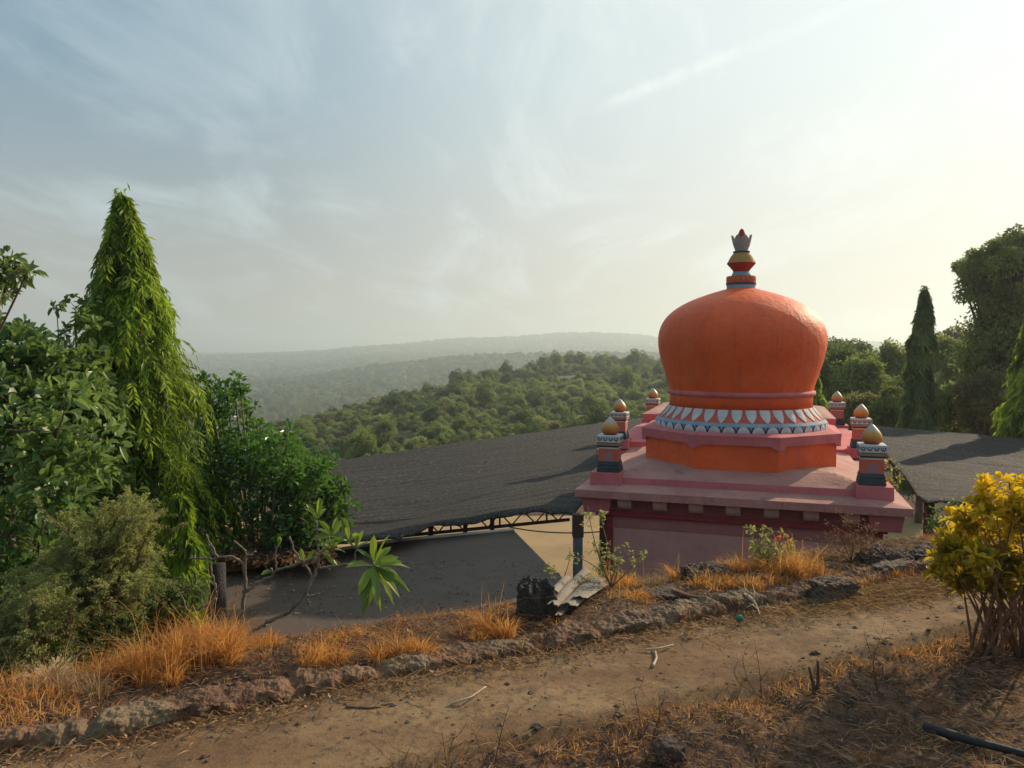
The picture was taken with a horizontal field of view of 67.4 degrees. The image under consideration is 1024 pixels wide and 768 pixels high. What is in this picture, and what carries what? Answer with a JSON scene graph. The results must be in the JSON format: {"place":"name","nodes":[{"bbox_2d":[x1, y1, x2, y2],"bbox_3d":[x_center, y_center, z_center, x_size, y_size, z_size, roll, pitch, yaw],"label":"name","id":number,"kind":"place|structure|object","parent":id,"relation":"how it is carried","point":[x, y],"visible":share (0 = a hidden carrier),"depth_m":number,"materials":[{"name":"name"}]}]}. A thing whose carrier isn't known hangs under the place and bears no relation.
{"place":"outdoors","nodes":[
{"label":"outdoors","id":0,"kind":"place"},
{"bbox_2d":[13,516,995,676],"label":"courtyard pavement","id":1,"kind":"structure","parent":0,"point":[553,548],"depth_m":22.45,"materials":[{"name":"concrete"}]},
{"bbox_2d":[354,513,569,541],"bbox_3d":[-0.607,3.340,9.597,2.878,3.448,0.060,-1,3,-19],"label":"steel truss","id":2,"kind":"object","parent":1,"relation":"on","point":[464,529],"visible":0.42,"depth_m":9.60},
{"bbox_2d":[600,518,605,577],"bbox_3d":[1.190,3.393,10.066,0.090,3.300,0.080,0,3,0],"label":"timber post","id":3,"kind":"object","parent":1,"relation":"on","point":[602,537],"visible":0.23,"depth_m":9.96,"materials":[{"name":"brown wood"}]},
{"bbox_2d":[575,228,913,581],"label":"domed temple","id":4,"kind":"structure","parent":1,"relation":"on","point":[732,439],"depth_m":9.88,"materials":[{"name":"orange paint"}]},
{"bbox_2d":[884,456,903,491],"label":"green weed","id":5,"kind":"object","parent":4,"relation":"on","point":[892,479],"visible":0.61,"depth_m":9.55,"materials":[{"name":"green plant"}]},
{"bbox_2d":[923,503,934,534],"bbox_3d":[5.586,3.279,10.361,0.100,3.500,0.100,0,3,0],"label":"timber post","id":6,"kind":"object","parent":1,"relation":"on","point":[927,509],"depth_m":10.26,"materials":[{"name":"brown wood"}]},
{"bbox_2d":[0,535,1018,767],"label":"dry grass","id":7,"kind":"structure","parent":0,"point":[25,694],"depth_m":3.53,"materials":[{"name":"plant"}]},
{"bbox_2d":[0,573,1021,767],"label":"path","id":8,"kind":"structure","parent":0,"point":[569,691],"depth_m":3.47,"materials":[{"name":"soil"}]},
{"bbox_2d":[0,338,1023,767],"bbox_3d":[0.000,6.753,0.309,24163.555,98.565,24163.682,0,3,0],"label":"ground","id":9,"kind":"structure","parent":0,"point":[810,720],"depth_m":3.52,"materials":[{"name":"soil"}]},
{"bbox_2d":[0,245,48,331],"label":"broadleaf tree","id":10,"kind":"object","parent":9,"relation":"on","point":[9,274],"visible":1,"depth_m":5.14,"materials":[{"name":"green plant"}]},
{"bbox_2d":[0,567,101,678],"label":"feathery bush","id":11,"kind":"object","parent":9,"relation":"on","point":[35,620],"visible":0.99,"depth_m":4.36,"materials":[{"name":"green plant"}]},
{"bbox_2d":[0,312,149,682],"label":"broadleaf tree","id":12,"kind":"object","parent":9,"relation":"on","point":[35,379],"visible":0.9,"depth_m":5.79,"materials":[{"name":"green plant"}]},
{"bbox_2d":[0,639,154,703],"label":"grass tuft","id":13,"kind":"object","parent":9,"relation":"on","point":[66,681],"visible":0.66,"depth_m":3.54,"materials":[{"name":"plant"}]},
{"bbox_2d":[45,293,113,671],"bbox_3d":[-3.956,1.319,7.090,0.594,4.316,0.470,-1,3,-26],"label":"broadleaf tree","id":14,"kind":"object","parent":9,"relation":"on","point":[83,322],"visible":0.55,"depth_m":6.99,"materials":[{"name":"green plant"}]},
{"bbox_2d":[0,485,202,657],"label":"feathery bush","id":15,"kind":"object","parent":9,"relation":"on","point":[107,558],"visible":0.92,"depth_m":4.81,"materials":[{"name":"green plant"}]},
{"bbox_2d":[0,540,210,674],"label":"dark undergrowth bush","id":16,"kind":"object","parent":9,"relation":"on","point":[122,623],"visible":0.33,"depth_m":5.51,"materials":[{"name":"green plant"}]},
{"bbox_2d":[41,183,258,672],"bbox_3d":[-3.659,0.938,7.625,2.282,5.828,2.093,3,4,45],"label":"weeping tree","id":17,"kind":"object","parent":9,"relation":"on","point":[139,339],"visible":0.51,"depth_m":7.34,"materials":[{"name":"green plant"}]},
{"bbox_2d":[31,577,289,697],"bbox_3d":[-1.772,1.229,3.789,1.324,0.501,1.036,-2,3,-36],"label":"grass tuft","id":18,"kind":"object","parent":9,"relation":"on","point":[138,658],"visible":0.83,"depth_m":3.79,"materials":[{"name":"plant"}]},
{"bbox_2d":[136,491,213,658],"bbox_3d":[-2.623,1.889,6.073,0.778,2.100,0.692,0,3,0],"label":"weeping tree","id":19,"kind":"object","parent":9,"relation":"on","point":[184,545],"visible":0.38,"depth_m":5.99,"materials":[{"name":"green plant"}]},
{"bbox_2d":[128,555,284,665],"bbox_3d":[-1.620,1.265,4.069,1.082,0.564,0.956,-1,3,-27],"label":"grass tuft","id":20,"kind":"object","parent":9,"relation":"on","point":[211,625],"visible":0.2,"depth_m":4.09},
{"bbox_2d":[158,594,277,666],"bbox_3d":[-1.527,1.257,4.176,0.647,0.356,0.897,-1,3,-15],"label":"grass tuft","id":21,"kind":"object","parent":9,"relation":"on","point":[223,635],"visible":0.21,"depth_m":4.03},
{"bbox_2d":[236,620,310,649],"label":"grass tuft","id":22,"kind":"object","parent":9,"relation":"on","point":[268,642],"visible":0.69,"depth_m":4.10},
{"bbox_2d":[185,369,362,557],"bbox_3d":[-2.704,1.834,8.164,2.295,3.989,1.363,0,3,0],"label":"glossy shrub","id":23,"kind":"object","parent":9,"relation":"on","point":[294,518],"visible":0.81,"depth_m":7.95,"materials":[{"name":"green plant"}]},
{"bbox_2d":[178,499,409,635],"bbox_3d":[-1.451,1.254,5.122,1.571,1.001,0.516,0,3,0],"label":"frangipani","id":24,"kind":"object","parent":9,"relation":"on","point":[369,582],"visible":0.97,"depth_m":5.09,"materials":[{"name":"green plant"}]},
{"bbox_2d":[299,432,324,448],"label":"hillside shrub","id":25,"kind":"object","parent":9,"relation":"on","point":[319,440],"visible":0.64,"depth_m":92.44,"materials":[{"name":"green plant"}]},
{"bbox_2d":[283,616,376,668],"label":"grass tuft","id":26,"kind":"object","parent":9,"relation":"on","point":[317,659],"visible":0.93,"depth_m":3.84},
{"bbox_2d":[316,618,375,642],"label":"grass tuft","id":27,"kind":"object","parent":9,"relation":"on","point":[342,634],"visible":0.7,"depth_m":4.16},
{"bbox_2d":[345,426,379,457],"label":"hillside tree","id":28,"kind":"object","parent":9,"relation":"on","point":[363,445],"visible":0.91,"depth_m":60.73,"materials":[{"name":"green plant"}]},
{"bbox_2d":[199,528,560,637],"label":"concrete roof","id":29,"kind":"structure","parent":9,"relation":"on","point":[487,549],"depth_m":7.30,"materials":[{"name":"concrete"}]},
{"bbox_2d":[208,562,225,614],"bbox_3d":[-2.486,2.371,6.482,0.155,1.715,0.294,0,3,0],"label":"dark post","id":30,"kind":"object","parent":29,"relation":"on","point":[219,571],"visible":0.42,"depth_m":6.45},
{"bbox_2d":[212,526,339,572],"bbox_3d":[-2.562,1.719,8.197,1.410,0.200,2.000,-1,3,-14],"label":"leaf heap","id":31,"kind":"object","parent":29,"relation":"on","point":[265,561],"visible":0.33,"depth_m":7.56,"materials":[{"name":"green plant"}]},
{"bbox_2d":[230,559,547,616],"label":"roof leaf litter","id":32,"kind":"object","parent":29,"relation":"on","point":[384,598],"visible":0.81,"depth_m":7.01,"materials":[{"name":"brown plant"}]},
{"bbox_2d":[371,414,397,444],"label":"hillside tree","id":33,"kind":"object","parent":9,"relation":"on","point":[386,431],"visible":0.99,"depth_m":73.82,"materials":[{"name":"green plant"}]},
{"bbox_2d":[383,388,405,408],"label":"hillside tree","id":34,"kind":"object","parent":9,"relation":"on","point":[395,399],"visible":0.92,"depth_m":119.56,"materials":[{"name":"green plant"}]},
{"bbox_2d":[361,733,440,767],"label":"bare weed","id":35,"kind":"object","parent":9,"relation":"on","point":[401,756],"visible":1,"depth_m":2.80,"materials":[{"name":"orange plant"}]},
{"bbox_2d":[392,402,415,413],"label":"hillside shrub","id":36,"kind":"object","parent":9,"relation":"on","point":[408,407],"visible":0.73,"depth_m":115.22,"materials":[{"name":"green plant"}]},
{"bbox_2d":[341,620,473,670],"bbox_3d":[-0.521,1.289,3.874,0.728,0.249,0.629,1,3,23],"label":"grass tuft","id":37,"kind":"object","parent":9,"relation":"on","point":[410,648],"visible":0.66,"depth_m":3.90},
{"bbox_2d":[401,436,430,449],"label":"hillside shrub","id":38,"kind":"object","parent":9,"relation":"on","point":[409,444],"visible":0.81,"depth_m":69.37,"materials":[{"name":"green plant"}]},
{"bbox_2d":[420,402,442,424],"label":"hillside tree","id":39,"kind":"object","parent":9,"relation":"on","point":[432,414],"visible":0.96,"depth_m":91.00,"materials":[{"name":"green plant"}]},
{"bbox_2d":[416,420,455,440],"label":"hillside shrub","id":40,"kind":"object","parent":9,"relation":"on","point":[430,432],"visible":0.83,"depth_m":73.27,"materials":[{"name":"green plant"}]},
{"bbox_2d":[428,432,451,445],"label":"hillside shrub","id":41,"kind":"object","parent":9,"relation":"on","point":[441,439],"visible":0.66,"depth_m":69.55,"materials":[{"name":"green plant"}]},
{"bbox_2d":[252,418,642,560],"bbox_3d":[-0.419,1.372,15.205,5.102,0.242,15.992,1,3,14],"label":"shade net","id":42,"kind":"object","parent":9,"relation":"on","point":[458,484],"visible":0.77,"depth_m":12.24,"materials":[{"name":"fabric"}]},
{"bbox_2d":[419,714,491,767],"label":"bare weed","id":43,"kind":"object","parent":9,"relation":"on","point":[450,746],"visible":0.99,"depth_m":2.82,"materials":[{"name":"orange plant"}]},
{"bbox_2d":[450,415,471,432],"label":"hillside tree","id":44,"kind":"object","parent":9,"relation":"on","point":[461,423],"visible":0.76,"depth_m":78.22,"materials":[{"name":"green plant"}]},
{"bbox_2d":[474,378,498,407],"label":"hillside tree","id":45,"kind":"object","parent":9,"relation":"on","point":[484,389],"visible":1,"depth_m":112.50,"materials":[{"name":"green plant"}]},
{"bbox_2d":[413,572,567,648],"bbox_3d":[-0.126,1.235,4.231,1.037,0.354,0.658,1,3,12],"label":"grass tuft","id":46,"kind":"object","parent":9,"relation":"on","point":[490,628],"visible":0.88,"depth_m":4.20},
{"bbox_2d":[468,701,521,767],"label":"bare weed","id":47,"kind":"object","parent":9,"relation":"on","point":[499,739],"visible":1,"depth_m":2.79,"materials":[{"name":"orange plant"}]},
{"bbox_2d":[0,350,999,531],"bbox_3d":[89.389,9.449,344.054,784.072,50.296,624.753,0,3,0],"label":"wooded valley","id":48,"kind":"structure","parent":9,"relation":"on","point":[350,415],"depth_m":136.28,"materials":[{"name":"plant"}]},
{"bbox_2d":[0,538,1006,767],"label":"pebbles","id":49,"kind":"object","parent":9,"relation":"on","point":[537,726],"visible":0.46,"depth_m":3.52,"materials":[{"name":"grey stone"}]},
{"bbox_2d":[498,404,520,417],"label":"hillside shrub","id":50,"kind":"object","parent":9,"relation":"on","point":[503,410],"visible":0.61,"depth_m":97.74,"materials":[{"name":"green plant"}]},
{"bbox_2d":[0,540,1023,755],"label":"stone kerb","id":51,"kind":"structure","parent":9,"relation":"on","point":[201,702],"depth_m":3.62,"materials":[{"name":"stone"}]},
{"bbox_2d":[806,575,861,603],"bbox_3d":[2.034,1.315,4.860,0.355,0.174,0.205,-1,3,-20],"label":"stone block","id":52,"kind":"object","parent":51,"relation":"on","point":[824,587],"depth_m":4.80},
{"bbox_2d":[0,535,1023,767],"bbox_3d":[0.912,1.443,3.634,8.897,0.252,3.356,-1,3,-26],"label":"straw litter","id":53,"kind":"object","parent":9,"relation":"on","point":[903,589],"visible":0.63,"depth_m":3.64,"materials":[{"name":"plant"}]},
{"bbox_2d":[0,532,1023,767],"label":"fallen leaves","id":54,"kind":"object","parent":9,"relation":"on","point":[12,750],"depth_m":3.74,"materials":[{"name":"plant"}]},
{"bbox_2d":[509,409,535,424],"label":"hillside shrub","id":55,"kind":"object","parent":9,"relation":"on","point":[521,415],"visible":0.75,"depth_m":85.56,"materials":[{"name":"green plant"}]},
{"bbox_2d":[515,575,557,622],"bbox_3d":[0.143,1.354,4.527,0.253,0.429,0.252,0,3,0],"label":"boulder","id":56,"kind":"object","parent":9,"relation":"on","point":[536,589],"visible":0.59,"depth_m":4.44,"materials":[{"name":"stone"}]},
{"bbox_2d":[527,415,556,429],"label":"hillside shrub","id":57,"kind":"object","parent":9,"relation":"on","point":[543,421],"visible":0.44,"depth_m":69.27,"materials":[{"name":"green plant"}]},
{"bbox_2d":[177,331,911,408],"bbox_3d":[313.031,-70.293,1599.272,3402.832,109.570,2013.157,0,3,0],"label":"distant woodland","id":58,"kind":"object","parent":9,"relation":"on","point":[301,373],"visible":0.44,"depth_m":1348.74,"materials":[{"name":"plant"}]},
{"bbox_2d":[564,385,588,398],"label":"hillside shrub","id":59,"kind":"object","parent":9,"relation":"on","point":[574,391],"visible":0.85,"depth_m":116.21,"materials":[{"name":"green plant"}]},
{"bbox_2d":[572,513,583,587],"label":"steel column","id":60,"kind":"structure","parent":9,"relation":"on","point":[577,529],"depth_m":9.20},
{"bbox_2d":[577,391,600,411],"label":"hillside tree","id":61,"kind":"object","parent":9,"relation":"on","point":[588,400],"visible":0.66,"depth_m":90.04,"materials":[{"name":"green plant"}]},
{"bbox_2d":[573,582,607,597],"bbox_3d":[0.508,1.308,4.888,0.088,0.129,0.728,1,3,18],"label":"broken sheet","id":62,"kind":"object","parent":9,"relation":"on","point":[586,594],"visible":0.7,"depth_m":4.75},
{"bbox_2d":[561,575,604,605],"bbox_3d":[0.443,1.294,4.818,0.117,0.065,0.775,1,3,20],"label":"broken sheet","id":63,"kind":"object","parent":62,"relation":"on","point":[585,585],"visible":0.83,"depth_m":4.82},
{"bbox_2d":[547,567,590,606],"bbox_3d":[0.363,1.262,4.801,0.068,0.069,0.906,1,3,18],"label":"broken sheet","id":64,"kind":"object","parent":63,"relation":"on","point":[574,582],"visible":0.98,"depth_m":4.75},
{"bbox_2d":[553,575,570,592],"bbox_3d":[0.310,1.272,4.894,0.058,0.166,0.796,0,3,10],"label":"broken sheet","id":65,"kind":"object","parent":64,"relation":"on","point":[561,583],"visible":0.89,"depth_m":4.86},
{"bbox_2d":[584,400,610,424],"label":"hillside tree","id":66,"kind":"object","parent":9,"relation":"on","point":[596,416],"visible":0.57,"depth_m":62.62,"materials":[{"name":"green plant"}]},
{"bbox_2d":[572,506,647,592],"bbox_3d":[0.647,1.110,5.052,0.496,0.602,0.169,0,3,8],"label":"climbing sapling","id":67,"kind":"object","parent":9,"relation":"on","point":[603,567],"visible":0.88,"depth_m":5.05,"materials":[{"name":"green plant"}]},
{"bbox_2d":[570,549,654,592],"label":"grass tuft","id":68,"kind":"object","parent":9,"relation":"on","point":[623,580],"visible":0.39,"depth_m":5.23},
{"bbox_2d":[619,365,638,389],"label":"hillside tree","id":69,"kind":"object","parent":9,"relation":"on","point":[627,379],"visible":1,"depth_m":123.44,"materials":[{"name":"green plant"}]},
{"bbox_2d":[605,582,661,603],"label":"grass tuft","id":70,"kind":"object","parent":9,"relation":"on","point":[638,595],"visible":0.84,"depth_m":4.79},
{"bbox_2d":[624,348,642,364],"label":"hillside tree","id":71,"kind":"object","parent":9,"relation":"on","point":[634,356],"visible":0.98,"depth_m":203.69,"materials":[{"name":"green plant"}]},
{"bbox_2d":[623,386,646,401],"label":"hillside shrub","id":72,"kind":"object","parent":9,"relation":"on","point":[636,395],"visible":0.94,"depth_m":108.42,"materials":[{"name":"green plant"}]},
{"bbox_2d":[602,671,678,761],"bbox_3d":[0.499,1.277,2.924,0.270,0.371,0.227,1,3,30],"label":"bare weed","id":73,"kind":"object","parent":9,"relation":"on","point":[657,722],"visible":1,"depth_m":2.92,"materials":[{"name":"orange plant"}]},
{"bbox_2d":[630,569,679,588],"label":"grass tuft","id":74,"kind":"object","parent":9,"relation":"on","point":[651,581],"visible":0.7,"depth_m":5.26,"materials":[{"name":"plant"}]},
{"bbox_2d":[640,584,689,601],"bbox_3d":[0.988,1.373,4.948,0.357,0.116,0.301,0,3,0],"label":"earth clod","id":75,"kind":"object","parent":9,"relation":"on","point":[667,593],"visible":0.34,"depth_m":4.89,"materials":[{"name":"stone"}]},
{"bbox_2d":[640,555,689,580],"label":"grass tuft","id":76,"kind":"object","parent":9,"relation":"on","point":[672,574],"visible":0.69,"depth_m":5.39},
{"bbox_2d":[653,736,686,766],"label":"boulder","id":77,"kind":"object","parent":9,"relation":"on","point":[674,748],"visible":0.98,"depth_m":3.06,"materials":[{"name":"stone"}]},
{"bbox_2d":[658,565,741,591],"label":"grass tuft","id":78,"kind":"object","parent":9,"relation":"on","point":[707,580],"visible":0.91,"depth_m":5.13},
{"bbox_2d":[676,561,744,581],"bbox_3d":[1.412,1.353,5.452,0.495,0.174,0.287,-1,3,-24],"label":"earth clod","id":79,"kind":"object","parent":9,"relation":"on","point":[688,572],"visible":0.48,"depth_m":5.38,"materials":[{"name":"stone"}]},
{"bbox_2d":[698,530,775,573],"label":"grass tuft","id":80,"kind":"object","parent":9,"relation":"on","point":[734,565],"visible":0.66,"depth_m":5.43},
{"bbox_2d":[715,638,783,712],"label":"bare weed","id":81,"kind":"object","parent":9,"relation":"on","point":[758,664],"visible":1,"depth_m":3.45,"materials":[{"name":"orange plant"}]},
{"bbox_2d":[711,565,805,591],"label":"grass tuft","id":82,"kind":"object","parent":9,"relation":"on","point":[750,582],"visible":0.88,"depth_m":5.07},
{"bbox_2d":[744,524,799,568],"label":"flowering bush","id":83,"kind":"object","parent":9,"relation":"on","point":[759,549],"visible":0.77,"depth_m":5.49,"materials":[{"name":"green plant"}]},
{"bbox_2d":[751,531,846,581],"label":"grass tuft","id":84,"kind":"object","parent":9,"relation":"on","point":[794,566],"visible":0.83,"depth_m":5.26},
{"bbox_2d":[808,660,819,694],"bbox_3d":[1.425,1.403,3.630,0.056,0.196,0.022,0,3,0],"label":"cut shrub stump","id":85,"kind":"object","parent":9,"relation":"on","point":[816,687],"visible":0.77,"depth_m":3.62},
{"bbox_2d":[813,376,829,410],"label":"weeping tree","id":86,"kind":"object","parent":9,"relation":"on","point":[819,399],"visible":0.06,"depth_m":26.81,"materials":[{"name":"green plant"}]},
{"bbox_2d":[819,345,859,401],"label":"leafy tree","id":87,"kind":"object","parent":9,"relation":"on","point":[835,355],"visible":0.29,"depth_m":33.45,"materials":[{"name":"green plant"}]},
{"bbox_2d":[804,508,899,566],"bbox_3d":[2.516,1.136,5.623,0.722,0.495,0.296,0,3,7],"label":"dried bush","id":88,"kind":"object","parent":9,"relation":"on","point":[861,546],"visible":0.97,"depth_m":5.62,"materials":[{"name":"brown plant"}]},
{"bbox_2d":[826,336,877,356],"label":"leafy tree","id":89,"kind":"object","parent":9,"relation":"on","point":[859,345],"visible":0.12,"depth_m":53.92,"materials":[{"name":"green plant"}]},
{"bbox_2d":[826,391,882,430],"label":"leafy tree","id":90,"kind":"object","parent":9,"relation":"on","point":[853,401],"visible":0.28,"depth_m":27.33,"materials":[{"name":"green plant"}]},
{"bbox_2d":[822,349,902,400],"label":"leafy tree","id":91,"kind":"object","parent":9,"relation":"on","point":[864,373],"visible":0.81,"depth_m":31.50,"materials":[{"name":"green plant"}]},
{"bbox_2d":[853,546,914,566],"bbox_3d":[2.732,1.334,5.658,0.522,0.273,0.294,-1,3,-26],"label":"earth clod","id":92,"kind":"object","parent":9,"relation":"on","point":[870,558],"visible":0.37,"depth_m":5.58,"materials":[{"name":"stone"}]},
{"bbox_2d":[861,618,906,690],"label":"bare weed","id":93,"kind":"object","parent":9,"relation":"on","point":[874,659],"visible":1,"depth_m":3.53,"materials":[{"name":"orange plant"}]},
{"bbox_2d":[864,384,904,493],"bbox_3d":[13.428,2.164,27.201,2.568,4.372,2.668,0,3,0],"label":"leafy tree","id":94,"kind":"object","parent":9,"relation":"on","point":[885,414],"visible":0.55,"depth_m":26.57,"materials":[{"name":"green plant"}]},
{"bbox_2d":[874,337,906,462],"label":"leafy tree","id":95,"kind":"object","parent":9,"relation":"on","point":[892,354],"visible":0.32,"depth_m":35.82,"materials":[{"name":"green plant"}]},
{"bbox_2d":[871,558,915,575],"bbox_3d":[2.656,1.296,5.352,0.409,0.115,0.143,-1,3,-29],"label":"stone block","id":96,"kind":"object","parent":9,"relation":"on","point":[898,564],"depth_m":5.31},
{"bbox_2d":[895,285,947,523],"bbox_3d":[12.810,0.706,24.040,1.572,7.597,1.661,0,3,0],"label":"weeping tree","id":97,"kind":"object","parent":9,"relation":"on","point":[919,400],"visible":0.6,"depth_m":23.80,"materials":[{"name":"green plant"}]},
{"bbox_2d":[907,544,937,560],"bbox_3d":[3.148,1.336,5.831,0.485,0.221,0.252,-1,3,-25],"label":"earth clod","id":98,"kind":"object","parent":9,"relation":"on","point":[919,551],"visible":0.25,"depth_m":5.76,"materials":[{"name":"stone"}]},
{"bbox_2d":[901,324,966,370],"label":"leafy tree","id":99,"kind":"object","parent":9,"relation":"on","point":[953,333],"visible":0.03,"depth_m":44.87,"materials":[{"name":"green plant"}]},
{"bbox_2d":[922,495,965,533],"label":"green weed","id":100,"kind":"object","parent":9,"relation":"on","point":[935,522],"visible":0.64,"depth_m":6.91,"materials":[{"name":"green plant"}]},
{"bbox_2d":[874,425,1023,505],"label":"shade net","id":101,"kind":"object","parent":9,"relation":"on","point":[937,466],"visible":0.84,"depth_m":13.63,"materials":[{"name":"fabric"}]},
{"bbox_2d":[929,333,992,432],"bbox_3d":[19.872,0.813,34.179,3.177,6.191,2.927,-3,4,-44],"label":"leafy tree","id":102,"kind":"object","parent":9,"relation":"on","point":[942,360],"visible":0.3,"depth_m":33.65,"materials":[{"name":"green plant"}]},
{"bbox_2d":[937,380,999,433],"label":"leafy tree","id":103,"kind":"object","parent":9,"relation":"on","point":[947,423],"visible":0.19,"depth_m":26.90,"materials":[{"name":"green plant"}]},
{"bbox_2d":[922,722,1023,757],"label":"rubber hose","id":104,"kind":"object","parent":9,"relation":"on","point":[941,731],"visible":0.99,"depth_m":3.12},
{"bbox_2d":[923,471,1023,668],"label":"yellow shrub","id":105,"kind":"object","parent":9,"relation":"on","point":[1005,527],"visible":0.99,"depth_m":4.02,"materials":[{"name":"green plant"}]},
{"bbox_2d":[950,365,1010,519],"bbox_3d":[14.903,1.940,24.160,2.072,5.123,1.811,-2,3,-31],"label":"leafy tree","id":106,"kind":"object","parent":9,"relation":"on","point":[978,395],"visible":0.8,"depth_m":23.83,"materials":[{"name":"green plant"}]},
{"bbox_2d":[939,223,1023,382],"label":"shade tree","id":107,"kind":"object","parent":9,"relation":"on","point":[991,276],"visible":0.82,"depth_m":24.50,"materials":[{"name":"green plant"}]},
{"bbox_2d":[990,314,1023,514],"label":"weeping tree","id":108,"kind":"object","parent":9,"relation":"on","point":[1011,424],"visible":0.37,"depth_m":17.09,"materials":[{"name":"green plant"}]},
{"bbox_2d":[0,0,1023,350],"label":"sky","id":109,"kind":"structure","parent":0,"point":[302,175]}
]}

